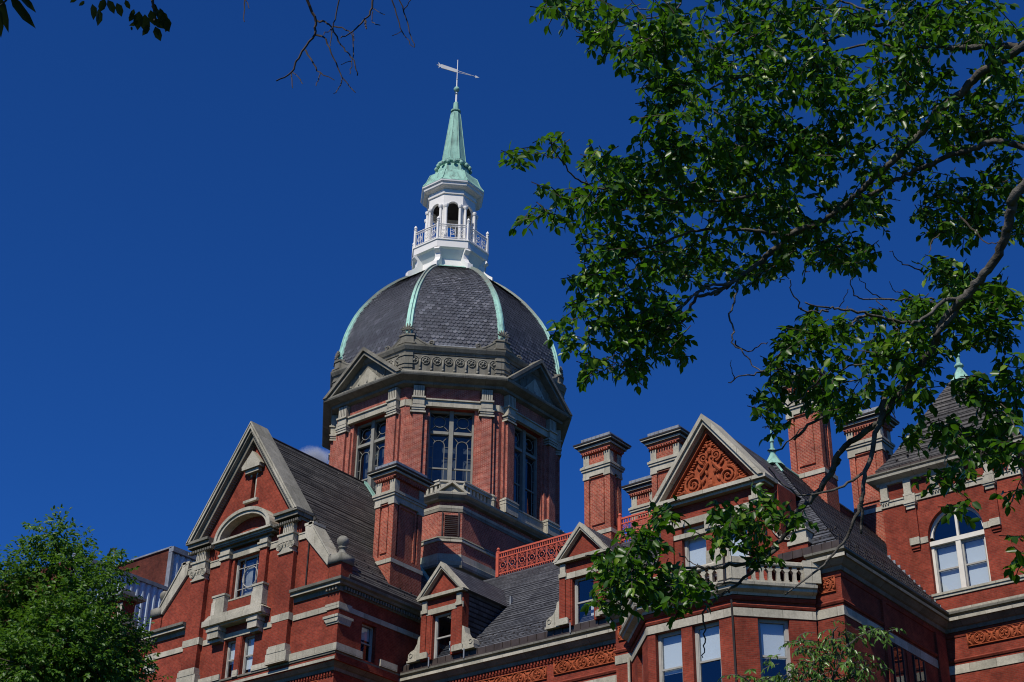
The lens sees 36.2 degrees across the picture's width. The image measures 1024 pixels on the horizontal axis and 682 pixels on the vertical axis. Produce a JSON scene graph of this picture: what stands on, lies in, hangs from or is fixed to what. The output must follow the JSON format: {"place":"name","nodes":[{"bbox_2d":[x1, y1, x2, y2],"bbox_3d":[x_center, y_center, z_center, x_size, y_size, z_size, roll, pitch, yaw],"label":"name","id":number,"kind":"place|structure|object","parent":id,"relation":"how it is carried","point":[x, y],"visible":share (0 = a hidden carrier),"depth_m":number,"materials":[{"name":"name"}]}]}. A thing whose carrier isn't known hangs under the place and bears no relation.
{"place":"outdoors","nodes":[
{"label":"outdoors","id":0,"kind":"place"},
{"bbox_2d":[0,504,172,681],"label":"broadleaf tree","id":1,"kind":"object","parent":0,"point":[47,651],"visible":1,"depth_m":27.66,"materials":[{"name":"green plant"}]},
{"bbox_2d":[0,546,196,681],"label":"annex building","id":2,"kind":"structure","parent":0,"point":[155,573],"depth_m":95.72,"materials":[{"name":"brown brick"}]},
{"bbox_2d":[79,588,146,681],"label":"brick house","id":3,"kind":"structure","parent":0,"point":[129,608],"depth_m":85.46,"materials":[{"name":"brick"}]},
{"bbox_2d":[0,0,414,93],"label":"broadleaf tree","id":4,"kind":"object","parent":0,"point":[162,21],"visible":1,"depth_m":4.97,"materials":[{"name":"green plant"}]},
{"bbox_2d":[0,0,1023,581],"label":"sky","id":5,"kind":"structure","parent":0,"point":[192,237],"materials":[{"name":"blue"}]},
{"bbox_2d":[143,101,1023,681],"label":"hospital building","id":6,"kind":"structure","parent":0,"point":[367,553],"depth_m":74.35,"materials":[{"name":"red brick"}]},
{"bbox_2d":[225,640,235,677],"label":"window","id":7,"kind":"structure","parent":6,"relation":"in","point":[231,652],"depth_m":75.34,"materials":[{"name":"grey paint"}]},
{"bbox_2d":[234,553,259,597],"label":"window","id":8,"kind":"structure","parent":6,"relation":"in","point":[248,588],"depth_m":76.90,"materials":[{"name":"glass"}]},
{"bbox_2d":[242,635,254,673],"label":"window","id":9,"kind":"structure","parent":6,"relation":"in","point":[248,650],"depth_m":74.59,"materials":[{"name":"glass"}]},
{"bbox_2d":[360,624,372,661],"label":"window","id":10,"kind":"structure","parent":6,"relation":"in","point":[366,636],"depth_m":72.90,"materials":[{"name":"glass"}]},
{"bbox_2d":[354,417,386,490],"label":"window","id":11,"kind":"structure","parent":6,"relation":"in","point":[371,462],"depth_m":87.59,"materials":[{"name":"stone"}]},
{"bbox_2d":[434,612,450,658],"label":"window","id":12,"kind":"structure","parent":6,"relation":"in","point":[442,622],"depth_m":73.69,"materials":[{"name":"glass"}]},
{"bbox_2d":[427,410,473,483],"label":"window","id":13,"kind":"structure","parent":6,"relation":"in","point":[451,414],"depth_m":86.25,"materials":[{"name":"wood"}]},
{"bbox_2d":[438,60,478,100],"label":"weather vane","id":14,"kind":"object","parent":6,"relation":"on","point":[456,88],"visible":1,"depth_m":106.07,"materials":[{"name":"white paint"}]},
{"bbox_2d":[514,426,536,518],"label":"window","id":15,"kind":"structure","parent":6,"relation":"in","point":[523,454],"depth_m":88.06,"materials":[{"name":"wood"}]},
{"bbox_2d":[495,532,571,577],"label":"iron railing","id":16,"kind":"object","parent":6,"relation":"on","point":[499,557],"visible":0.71,"depth_m":79.62,"materials":[{"name":"red metal"}]},
{"bbox_2d":[575,577,593,623],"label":"window","id":17,"kind":"structure","parent":6,"relation":"in","point":[583,586],"depth_m":69.22,"materials":[{"name":"glass"}]},
{"bbox_2d":[617,510,660,543],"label":"iron railing","id":18,"kind":"object","parent":6,"relation":"on","point":[620,520],"visible":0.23,"depth_m":76.25,"materials":[{"name":"red metal"}]},
{"bbox_2d":[658,630,682,681],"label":"window","id":19,"kind":"structure","parent":6,"relation":"in","point":[669,644],"depth_m":59.80,"materials":[{"name":"white glass"}]},
{"bbox_2d":[684,524,705,566],"bbox_3d":[7.524,8.494,63.484,1.140,2.080,0.180,-21,-36,33],"label":"window","id":20,"kind":"structure","parent":6,"relation":"in","point":[697,553],"depth_m":63.63,"materials":[{"name":"white glass"}]},
{"bbox_2d":[695,621,721,681],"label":"window","id":21,"kind":"structure","parent":6,"relation":"in","point":[708,667],"depth_m":58.99,"materials":[{"name":"glass"}]},
{"bbox_2d":[726,530,748,556],"bbox_3d":[9.032,7.882,62.463,1.140,1.970,0.180,-21,-36,33],"label":"window","id":22,"kind":"structure","parent":6,"relation":"in","point":[737,553],"depth_m":62.43,"materials":[{"name":"white glass"}]},
{"bbox_2d":[758,619,791,681],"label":"window","id":23,"kind":"structure","parent":6,"relation":"in","point":[773,634],"depth_m":58.36,"materials":[{"name":"white glass"}]},
{"bbox_2d":[890,642,906,681],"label":"window","id":24,"kind":"structure","parent":6,"relation":"in","point":[897,653],"depth_m":60.61,"materials":[{"name":"black glass"}]},
{"bbox_2d":[912,654,926,681],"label":"window","id":25,"kind":"structure","parent":6,"relation":"in","point":[919,667],"depth_m":62.01,"materials":[{"name":"black glass"}]},
{"bbox_2d":[930,507,990,592],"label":"window","id":26,"kind":"structure","parent":6,"relation":"in","point":[963,556],"depth_m":66.23,"materials":[{"name":"glass"}]},
{"bbox_2d":[498,0,1023,657],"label":"broadleaf tree","id":27,"kind":"object","parent":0,"point":[660,320],"visible":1,"depth_m":11.69,"materials":[{"name":"green plant"}]},
{"bbox_2d":[718,620,906,681],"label":"young tree","id":28,"kind":"object","parent":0,"point":[823,661],"visible":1,"depth_m":19.02,"materials":[{"name":"green plant"}]}
]}

